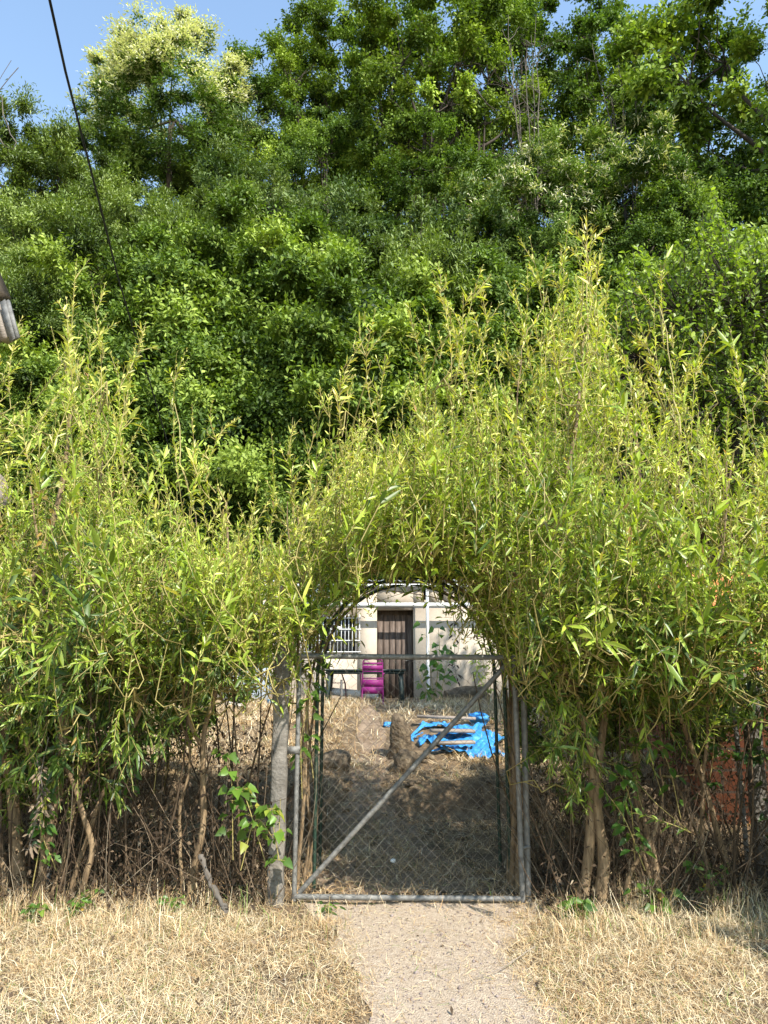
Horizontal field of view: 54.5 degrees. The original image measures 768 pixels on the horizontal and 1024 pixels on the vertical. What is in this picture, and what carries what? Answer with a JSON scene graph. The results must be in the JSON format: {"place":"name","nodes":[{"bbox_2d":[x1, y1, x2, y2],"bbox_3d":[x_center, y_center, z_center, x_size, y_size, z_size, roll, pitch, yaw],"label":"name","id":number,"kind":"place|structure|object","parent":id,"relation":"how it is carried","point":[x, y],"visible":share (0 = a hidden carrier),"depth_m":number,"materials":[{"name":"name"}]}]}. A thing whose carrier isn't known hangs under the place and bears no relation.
{"place":"outdoors","nodes":[
{"label":"outdoors","id":0,"kind":"place"},
{"bbox_2d":[0,273,19,344],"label":"eaves end","id":1,"kind":"object","parent":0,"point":[9,332],"visible":1,"depth_m":5.54,"materials":[{"name":"grey metal"}]},
{"bbox_2d":[48,0,184,504],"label":"overhead cable","id":2,"kind":"object","parent":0,"point":[66,74],"visible":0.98,"depth_m":8.70,"materials":[{"name":"black rubber"}]},
{"bbox_2d":[0,206,763,691],"bbox_3d":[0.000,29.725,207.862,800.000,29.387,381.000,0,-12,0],"label":"hillside","id":3,"kind":"structure","parent":0,"point":[362,246],"depth_m":35.07,"materials":[{"name":"green plant"}]},
{"bbox_2d":[0,346,60,451],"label":"bush","id":4,"kind":"object","parent":3,"relation":"on","point":[18,397],"visible":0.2,"depth_m":20.97,"materials":[{"name":"green plant"}]},
{"bbox_2d":[0,76,90,241],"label":"coppice shrub","id":5,"kind":"object","parent":3,"relation":"on","point":[27,160],"visible":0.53,"depth_m":29.03,"materials":[{"name":"green plant"}]},
{"bbox_2d":[0,181,92,300],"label":"coppice shrub","id":6,"kind":"object","parent":3,"relation":"on","point":[35,209],"visible":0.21,"depth_m":25.74,"materials":[{"name":"green plant"}]},
{"bbox_2d":[0,246,102,355],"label":"coppice shrub","id":7,"kind":"object","parent":3,"relation":"on","point":[19,278],"visible":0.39,"depth_m":23.03,"materials":[{"name":"green plant"}]},
{"bbox_2d":[0,303,130,448],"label":"bush","id":8,"kind":"object","parent":3,"relation":"on","point":[25,379],"visible":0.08,"depth_m":21.01,"materials":[{"name":"green plant"}]},
{"bbox_2d":[0,106,140,303],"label":"coppice shrub","id":9,"kind":"object","parent":3,"relation":"on","point":[64,139],"visible":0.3,"depth_m":28.88,"materials":[{"name":"green plant"}]},
{"bbox_2d":[4,179,154,307],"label":"coppice shrub","id":10,"kind":"object","parent":3,"relation":"on","point":[78,218],"visible":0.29,"depth_m":25.35,"materials":[{"name":"green plant"}]},
{"bbox_2d":[22,250,143,388],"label":"bush","id":11,"kind":"object","parent":3,"relation":"on","point":[39,339],"visible":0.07,"depth_m":23.45,"materials":[{"name":"green plant"}]},
{"bbox_2d":[0,380,183,511],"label":"bush","id":12,"kind":"object","parent":3,"relation":"on","point":[150,433],"visible":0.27,"depth_m":19.01,"materials":[{"name":"green plant"}]},
{"bbox_2d":[53,167,156,278],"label":"coppice shrub","id":13,"kind":"object","parent":3,"relation":"on","point":[137,193],"visible":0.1,"depth_m":29.04,"materials":[{"name":"green plant"}]},
{"bbox_2d":[0,294,247,494],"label":"bush","id":14,"kind":"object","parent":3,"relation":"on","point":[118,345],"visible":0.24,"depth_m":21.07,"materials":[{"name":"green plant"}]},
{"bbox_2d":[17,216,276,343],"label":"bush","id":15,"kind":"object","parent":3,"relation":"on","point":[127,269],"visible":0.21,"depth_m":23.60,"materials":[{"name":"green plant"}]},
{"bbox_2d":[87,195,209,315],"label":"coppice shrub","id":16,"kind":"object","parent":3,"relation":"on","point":[132,220],"visible":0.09,"depth_m":26.49,"materials":[{"name":"green plant"}]},
{"bbox_2d":[15,441,296,592],"bbox_3d":[-6.202,1.676,20.032,6.571,7.054,6.397,10,-16,-40],"label":"bush","id":17,"kind":"object","parent":3,"relation":"on","point":[207,507],"visible":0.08,"depth_m":18.43,"materials":[{"name":"green plant"}]},
{"bbox_2d":[65,0,271,200],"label":"chestnut tree","id":18,"kind":"object","parent":3,"relation":"on","point":[149,61],"visible":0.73,"depth_m":37.14,"materials":[{"name":"green plant"}]},
{"bbox_2d":[113,180,227,243],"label":"coppice shrub","id":19,"kind":"object","parent":3,"relation":"on","point":[165,195],"visible":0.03,"depth_m":28.86,"materials":[{"name":"green plant"}]},
{"bbox_2d":[21,360,325,586],"bbox_3d":[-6.449,0.088,21.832,8.073,8.666,7.858,10,-16,-39],"label":"bush","id":20,"kind":"object","parent":3,"relation":"on","point":[158,398],"visible":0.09,"depth_m":19.70,"materials":[{"name":"green plant"}]},
{"bbox_2d":[36,347,342,507],"bbox_3d":[-4.627,0.197,21.542,9.036,9.964,9.283,2,-12,-10],"label":"bush","id":21,"kind":"object","parent":3,"relation":"on","point":[200,434],"visible":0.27,"depth_m":19.20,"materials":[{"name":"green plant"}]},
{"bbox_2d":[119,447,275,569],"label":"bush","id":22,"kind":"object","parent":3,"relation":"on","point":[165,525],"visible":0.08,"depth_m":18.61,"materials":[{"name":"green plant"}]},
{"bbox_2d":[160,147,267,199],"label":"coppice shrub","id":23,"kind":"object","parent":3,"relation":"on","point":[183,177],"visible":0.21,"depth_m":38.23,"materials":[{"name":"green plant"}]},
{"bbox_2d":[143,395,318,579],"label":"bush","id":24,"kind":"object","parent":3,"relation":"on","point":[235,504],"visible":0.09,"depth_m":18.76,"materials":[{"name":"green plant"}]},
{"bbox_2d":[189,174,284,260],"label":"coppice shrub","id":25,"kind":"object","parent":3,"relation":"on","point":[205,215],"visible":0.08,"depth_m":28.57,"materials":[{"name":"green plant"}]},
{"bbox_2d":[174,98,309,228],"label":"grey leaved shrub","id":26,"kind":"object","parent":3,"relation":"on","point":[213,170],"visible":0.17,"depth_m":31.80,"materials":[{"name":"green plant"}]},
{"bbox_2d":[137,173,366,308],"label":"bush","id":27,"kind":"object","parent":3,"relation":"on","point":[233,206],"visible":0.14,"depth_m":24.07,"materials":[{"name":"green plant"}]},
{"bbox_2d":[183,35,326,191],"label":"broadleaf tree","id":28,"kind":"object","parent":3,"relation":"on","point":[267,85],"visible":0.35,"depth_m":40.01,"materials":[{"name":"green plant"}]},
{"bbox_2d":[137,305,398,472],"bbox_3d":[-2.846,-0.537,22.818,9.904,10.631,9.640,10,-15,-38],"label":"bush","id":29,"kind":"object","parent":3,"relation":"on","point":[225,370],"visible":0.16,"depth_m":20.24,"materials":[{"name":"green plant"}]},
{"bbox_2d":[96,220,474,382],"bbox_3d":[-3.464,-2.936,24.986,11.159,11.978,10.862,9,-15,-38],"label":"bush","id":30,"kind":"object","parent":3,"relation":"on","point":[295,266],"visible":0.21,"depth_m":22.16,"materials":[{"name":"green plant"}]},
{"bbox_2d":[197,390,389,552],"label":"bush","id":31,"kind":"object","parent":3,"relation":"on","point":[283,500],"visible":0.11,"depth_m":18.43,"materials":[{"name":"green plant"}]},
{"bbox_2d":[243,6,373,199],"bbox_3d":[-4.370,-20.491,40.808,6.883,15.733,6.308,3,-12,-14],"label":"oak tree","id":32,"kind":"object","parent":3,"relation":"on","point":[286,58],"visible":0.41,"depth_m":39.62,"materials":[{"name":"green plant"}]},
{"bbox_2d":[215,222,401,333],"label":"bush","id":33,"kind":"object","parent":3,"relation":"on","point":[271,289],"visible":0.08,"depth_m":24.22,"materials":[{"name":"green plant"}]},
{"bbox_2d":[221,452,401,580],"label":"bush","id":34,"kind":"object","parent":3,"relation":"on","point":[276,531],"visible":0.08,"depth_m":18.45,"materials":[{"name":"green plant"}]},
{"bbox_2d":[208,398,438,540],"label":"bush","id":35,"kind":"object","parent":3,"relation":"on","point":[243,473],"visible":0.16,"depth_m":18.56,"materials":[{"name":"green plant"}]},
{"bbox_2d":[254,96,398,246],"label":"broadleaf tree","id":36,"kind":"object","parent":3,"relation":"on","point":[308,137],"visible":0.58,"depth_m":35.95,"materials":[{"name":"green plant"}]},
{"bbox_2d":[256,166,408,245],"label":"grey leaved shrub","id":37,"kind":"object","parent":3,"relation":"on","point":[341,192],"visible":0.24,"depth_m":30.26,"materials":[{"name":"green plant"}]},
{"bbox_2d":[263,0,417,210],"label":"oak tree","id":38,"kind":"object","parent":3,"relation":"on","point":[319,11],"visible":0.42,"depth_m":40.58,"materials":[{"name":"green plant"}]},
{"bbox_2d":[214,241,477,393],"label":"bush","id":39,"kind":"object","parent":3,"relation":"on","point":[336,295],"visible":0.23,"depth_m":20.67,"materials":[{"name":"green plant"}]},
{"bbox_2d":[222,300,483,479],"bbox_3d":[-1.268,-0.322,22.559,10.000,10.734,9.734,-4,-13,20],"label":"bush","id":40,"kind":"object","parent":3,"relation":"on","point":[306,393],"visible":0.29,"depth_m":19.02,"materials":[{"name":"green plant"}]},
{"bbox_2d":[326,0,463,216],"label":"broadleaf tree","id":41,"kind":"object","parent":3,"relation":"on","point":[345,36],"visible":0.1,"depth_m":41.54,"materials":[{"name":"green plant"}]},
{"bbox_2d":[324,0,519,240],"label":"oak tree","id":42,"kind":"object","parent":3,"relation":"on","point":[467,109],"visible":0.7,"depth_m":37.25,"materials":[{"name":"green plant"}]},
{"bbox_2d":[360,215,489,348],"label":"coppice shrub","id":43,"kind":"object","parent":3,"relation":"on","point":[450,258],"visible":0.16,"depth_m":24.23,"materials":[{"name":"green plant"}]},
{"bbox_2d":[313,323,537,474],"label":"bush","id":44,"kind":"object","parent":3,"relation":"on","point":[434,339],"visible":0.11,"depth_m":19.49,"materials":[{"name":"green plant"}]},
{"bbox_2d":[334,162,524,309],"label":"grey leaved shrub","id":45,"kind":"object","parent":3,"relation":"on","point":[419,210],"visible":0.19,"depth_m":29.21,"materials":[{"name":"green plant"}]},
{"bbox_2d":[357,100,519,261],"bbox_3d":[2.675,-12.803,34.515,7.338,11.583,7.920,7,-14,-31],"label":"broadleaf tree","id":46,"kind":"object","parent":3,"relation":"on","point":[460,155],"visible":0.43,"depth_m":33.34,"materials":[{"name":"green plant"}]},
{"bbox_2d":[391,0,557,257],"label":"oak tree","id":47,"kind":"object","parent":3,"relation":"on","point":[507,118],"visible":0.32,"depth_m":38.16,"materials":[{"name":"green plant"}]},
{"bbox_2d":[368,312,598,494],"bbox_3d":[2.168,-0.634,22.909,9.120,9.790,8.878,-4,-13,17],"label":"bush","id":48,"kind":"object","parent":3,"relation":"on","point":[493,334],"visible":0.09,"depth_m":19.65,"materials":[{"name":"green plant"}]},
{"bbox_2d":[393,237,633,357],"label":"bush","id":49,"kind":"object","parent":3,"relation":"on","point":[497,290],"visible":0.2,"depth_m":22.95,"materials":[{"name":"green plant"}]},
{"bbox_2d":[475,15,555,249],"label":"bare tree","id":50,"kind":"object","parent":3,"relation":"on","point":[530,118],"visible":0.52,"depth_m":33.52,"materials":[{"name":"brown plant"}]},
{"bbox_2d":[419,0,614,225],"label":"broadleaf tree","id":51,"kind":"object","parent":3,"relation":"on","point":[558,104],"visible":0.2,"depth_m":40.60,"materials":[{"name":"green plant"}]},
{"bbox_2d":[450,113,624,280],"bbox_3d":[6.466,-11.790,32.966,7.447,11.236,8.122,1,-12,-5],"label":"chestnut tree","id":52,"kind":"object","parent":3,"relation":"on","point":[518,175],"visible":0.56,"depth_m":30.89,"materials":[{"name":"green plant"}]},
{"bbox_2d":[482,148,613,286],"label":"broadleaf tree","id":53,"kind":"object","parent":3,"relation":"on","point":[531,212],"visible":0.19,"depth_m":31.53,"materials":[{"name":"green plant"}]},
{"bbox_2d":[485,0,676,184],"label":"broadleaf tree","id":54,"kind":"object","parent":3,"relation":"on","point":[585,38],"visible":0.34,"depth_m":39.97,"materials":[{"name":"green plant"}]},
{"bbox_2d":[456,235,734,373],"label":"bush","id":55,"kind":"object","parent":3,"relation":"on","point":[552,297],"visible":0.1,"depth_m":23.03,"materials":[{"name":"green plant"}]},
{"bbox_2d":[547,57,648,234],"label":"oak tree","id":56,"kind":"object","parent":3,"relation":"on","point":[602,69],"visible":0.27,"depth_m":38.99,"materials":[{"name":"green plant"}]},
{"bbox_2d":[581,30,658,260],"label":"bare tree","id":57,"kind":"object","parent":3,"relation":"on","point":[625,214],"visible":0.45,"depth_m":35.77,"materials":[{"name":"plant"}]},
{"bbox_2d":[530,98,740,294],"bbox_3d":[10.979,-12.063,33.022,8.810,12.188,8.078,-6,-13,24],"label":"chestnut tree","id":58,"kind":"object","parent":3,"relation":"on","point":[646,157],"visible":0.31,"depth_m":31.15,"materials":[{"name":"green plant"}]},
{"bbox_2d":[598,0,767,238],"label":"oak tree","id":59,"kind":"object","parent":3,"relation":"on","point":[633,43],"visible":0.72,"depth_m":33.26,"materials":[{"name":"green plant"}]},
{"bbox_2d":[611,144,767,287],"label":"broadleaf tree","id":60,"kind":"object","parent":3,"relation":"on","point":[642,229],"visible":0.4,"depth_m":28.47,"materials":[{"name":"green plant"}]},
{"bbox_2d":[614,14,767,230],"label":"broadleaf tree","id":61,"kind":"object","parent":3,"relation":"on","point":[704,67],"visible":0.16,"depth_m":37.17,"materials":[{"name":"green plant"}]},
{"bbox_2d":[726,0,767,238],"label":"oak tree","id":62,"kind":"object","parent":3,"relation":"on","point":[745,47],"visible":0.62,"depth_m":32.95,"materials":[{"name":"green plant"}]},
{"bbox_2d":[0,697,767,1023],"bbox_3d":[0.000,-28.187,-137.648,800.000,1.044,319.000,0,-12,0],"label":"ground","id":63,"kind":"structure","parent":0,"point":[418,793],"depth_m":5.22,"materials":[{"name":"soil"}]},
{"bbox_2d":[0,315,84,907],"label":"willow tree","id":64,"kind":"object","parent":63,"relation":"on","point":[12,670],"visible":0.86,"depth_m":5.06,"materials":[{"name":"green plant"}]},
{"bbox_2d":[22,737,53,858],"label":"climbing plant","id":65,"kind":"object","parent":64,"relation":"hanging from","point":[39,776],"visible":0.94,"depth_m":4.81,"materials":[{"name":"green plant"}]},
{"bbox_2d":[0,480,88,637],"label":"yellowed vine","id":66,"kind":"object","parent":64,"relation":"attached to","point":[39,542],"visible":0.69,"depth_m":5.07,"materials":[{"name":"green plant"}]},
{"bbox_2d":[1,712,151,825],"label":"bush","id":67,"kind":"object","parent":63,"relation":"on","point":[27,796],"visible":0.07,"depth_m":6.24,"materials":[{"name":"green plant"}]},
{"bbox_2d":[1,258,194,906],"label":"willow tree","id":68,"kind":"object","parent":63,"relation":"on","point":[102,622],"visible":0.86,"depth_m":5.08,"materials":[{"name":"green plant"}]},
{"bbox_2d":[20,681,195,895],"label":"bramble","id":69,"kind":"object","parent":63,"relation":"on","point":[50,829],"visible":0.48,"depth_m":4.99,"materials":[{"name":"green plant"}]},
{"bbox_2d":[0,630,264,816],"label":"bush","id":70,"kind":"object","parent":63,"relation":"on","point":[149,701],"visible":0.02,"depth_m":7.49,"materials":[{"name":"green plant"}]},
{"bbox_2d":[1,672,268,888],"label":"wire fence","id":71,"kind":"object","parent":63,"relation":"on","point":[49,877],"visible":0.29,"depth_m":5.44,"materials":[{"name":"grey metal"}]},
{"bbox_2d":[109,350,339,902],"bbox_3d":[-1.234,0.660,5.604,1.787,4.263,2.258,0,-12,0],"label":"willow tree","id":72,"kind":"object","parent":63,"relation":"on","point":[208,615],"visible":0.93,"depth_m":5.04,"materials":[{"name":"green plant"}]},
{"bbox_2d":[267,646,290,907],"bbox_3d":[-0.732,1.836,5.202,0.116,1.771,0.113,0,-12,0],"label":"gate post","id":73,"kind":"object","parent":63,"relation":"on","point":[279,766],"visible":0.71,"depth_m":5.16,"materials":[{"name":"concrete"}]},
{"bbox_2d":[211,747,292,870],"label":"bindweed","id":74,"kind":"object","parent":73,"relation":"attached to","point":[260,812],"visible":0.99,"depth_m":4.99,"materials":[{"name":"green plant"}]},
{"bbox_2d":[232,310,411,887],"bbox_3d":[-0.383,0.671,5.703,1.483,4.293,2.336,0,-12,0],"label":"willow tree","id":75,"kind":"object","parent":63,"relation":"on","point":[343,572],"visible":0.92,"depth_m":5.33,"materials":[{"name":"green plant"}]},
{"bbox_2d":[204,579,508,698],"bbox_3d":[-0.582,3.151,17.385,6.776,3.364,3.680,0,-12,0],"label":"garden hut","id":76,"kind":"object","parent":63,"relation":"on","point":[388,630],"visible":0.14,"depth_m":15.82,"materials":[{"name":"beige paint"}]},
{"bbox_2d":[377,611,413,697],"bbox_3d":[0.237,3.111,15.874,0.777,2.015,0.123,0,-12,0],"label":"door","id":77,"kind":"structure","parent":76,"relation":"in","point":[394,628],"depth_m":15.93,"materials":[{"name":"brown wood"}]},
{"bbox_2d":[263,584,472,689],"bbox_3d":[-0.582,2.803,15.428,5.976,2.632,0.132,0,-12,0],"label":"canopy frame","id":78,"kind":"object","parent":63,"relation":"on","point":[407,605],"visible":0.09,"depth_m":15.61,"materials":[{"name":"white paint"}]},
{"bbox_2d":[95,691,654,767],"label":"dry bank grass","id":79,"kind":"structure","parent":63,"relation":"on","point":[450,703],"depth_m":10.98,"materials":[{"name":"plant"}]},
{"bbox_2d":[0,887,767,1023],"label":"dry grass","id":80,"kind":"structure","parent":63,"relation":"on","point":[176,978],"depth_m":3.93,"materials":[{"name":"plant"}]},
{"bbox_2d":[0,655,767,920],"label":"dead stems","id":81,"kind":"object","parent":63,"relation":"on","point":[160,850],"visible":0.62,"depth_m":5.29,"materials":[{"name":"brown plant"}]},
{"bbox_2d":[0,752,767,907],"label":"straw litter","id":82,"kind":"object","parent":63,"relation":"on","point":[413,866],"visible":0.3,"depth_m":6.37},
{"bbox_2d":[0,869,767,947],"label":"tall dry grass","id":83,"kind":"structure","parent":63,"relation":"on","point":[560,922],"depth_m":4.61,"materials":[{"name":"plant"}]},
{"bbox_2d":[386,713,411,759],"bbox_3d":[0.193,2.968,9.083,0.327,1.011,0.294,0,-12,0],"label":"standing stone","id":84,"kind":"object","parent":63,"relation":"on","point":[398,732],"visible":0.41,"depth_m":9.03,"materials":[{"name":"beige stone"}]},
{"bbox_2d":[312,577,510,888],"bbox_3d":[0.208,1.705,5.925,1.469,2.329,0.528,0,-12,0],"label":"arch trellis","id":85,"kind":"object","parent":63,"relation":"on","point":[321,758],"visible":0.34,"depth_m":5.91,"materials":[{"name":"grey metal"}]},
{"bbox_2d":[145,750,725,892],"bbox_3d":[0.236,2.823,7.261,4.890,0.645,3.892,0,-12,0],"label":"rubble","id":86,"kind":"object","parent":63,"relation":"on","point":[431,757],"visible":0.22,"depth_m":7.31,"materials":[{"name":"brown stone"}]},
{"bbox_2d":[354,263,547,891],"bbox_3d":[0.522,0.489,5.665,1.458,4.626,2.512,0,-12,0],"label":"willow tree","id":87,"kind":"object","parent":63,"relation":"on","point":[442,528],"visible":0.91,"depth_m":5.27,"materials":[{"name":"green plant"}]},
{"bbox_2d":[411,721,504,757],"bbox_3d":[0.942,2.902,9.581,1.266,0.357,1.653,0,-12,0],"label":"tarpaulin","id":88,"kind":"object","parent":63,"relation":"on","point":[477,747],"visible":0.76,"depth_m":9.49,"materials":[{"name":"blue plastic"}]},
{"bbox_2d":[520,665,530,901],"bbox_3d":[1.006,1.762,5.310,0.074,1.939,0.044,0,-12,0],"label":"gate post","id":89,"kind":"object","parent":63,"relation":"on","point":[524,730],"visible":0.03,"depth_m":5.24,"materials":[{"name":"grey metal"}]},
{"bbox_2d":[287,653,530,902],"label":"garden gate","id":90,"kind":"structure","parent":89,"relation":"attached to","point":[295,750],"depth_m":5.20,"materials":[{"name":"metal"}]},
{"bbox_2d":[289,659,328,798],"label":"vine","id":91,"kind":"object","parent":90,"relation":"hanging from","point":[316,716],"visible":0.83,"depth_m":5.40,"materials":[{"name":"green plant"}]},
{"bbox_2d":[452,206,688,908],"bbox_3d":[1.324,0.070,5.553,1.703,5.402,2.698,0,-12,0],"label":"willow tree","id":92,"kind":"object","parent":63,"relation":"on","point":[545,605],"visible":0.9,"depth_m":5.07,"materials":[{"name":"green plant"}]},
{"bbox_2d":[491,645,743,832],"bbox_3d":[2.130,2.222,6.901,2.251,2.277,2.191,-2,-12,11],"label":"bush","id":93,"kind":"object","parent":63,"relation":"on","point":[719,731],"visible":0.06,"depth_m":6.28,"materials":[{"name":"green plant"}]},
{"bbox_2d":[583,736,685,870],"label":"bramble","id":94,"kind":"object","parent":63,"relation":"on","point":[619,829],"visible":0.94,"depth_m":4.99,"materials":[{"name":"green plant"}]},
{"bbox_2d":[520,676,767,885],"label":"wire fence","id":95,"kind":"object","parent":63,"relation":"on","point":[652,791],"visible":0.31,"depth_m":5.56,"materials":[{"name":"grey metal"}]},
{"bbox_2d":[691,686,767,868],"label":"ivy","id":96,"kind":"object","parent":95,"relation":"attached to","point":[739,756],"visible":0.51,"depth_m":5.65,"materials":[{"name":"green plant"}]},
{"bbox_2d":[554,242,767,903],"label":"willow tree","id":97,"kind":"object","parent":63,"relation":"on","point":[653,659],"visible":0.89,"depth_m":4.75,"materials":[{"name":"green plant"}]},
{"bbox_2d":[580,181,767,572],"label":"fruit tree","id":98,"kind":"object","parent":63,"relation":"on","point":[743,304],"visible":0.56,"depth_m":10.15,"materials":[{"name":"green plant"}]},
{"bbox_2d":[603,572,767,825],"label":"brick shed","id":99,"kind":"structure","parent":63,"relation":"on","point":[716,775],"depth_m":7.25,"materials":[{"name":"brick"}]},
{"bbox_2d":[656,327,767,894],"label":"willow tree","id":100,"kind":"object","parent":63,"relation":"on","point":[746,615],"visible":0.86,"depth_m":4.70,"materials":[{"name":"green plant"}]},
{"bbox_2d":[741,684,767,875],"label":"fence post","id":101,"kind":"object","parent":63,"relation":"on","point":[760,775],"visible":0.32,"depth_m":5.83,"materials":[{"name":"concrete"}]},
{"bbox_2d":[0,0,767,235],"label":"sky","id":102,"kind":"structure","parent":0,"point":[28,39],"materials":[{"name":"blue"}]},
{"bbox_2d":[316,705,488,893],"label":"garden path","id":103,"kind":"structure","parent":0,"point":[364,726],"depth_m":6.35,"materials":[{"name":"soil"}]},
{"bbox_2d":[300,895,565,1023],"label":"path","id":104,"kind":"structure","parent":0,"point":[511,1001],"depth_m":4.06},
{"bbox_2d":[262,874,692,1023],"bbox_3d":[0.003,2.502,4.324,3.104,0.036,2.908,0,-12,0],"label":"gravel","id":105,"kind":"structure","parent":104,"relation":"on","point":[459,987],"depth_m":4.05,"materials":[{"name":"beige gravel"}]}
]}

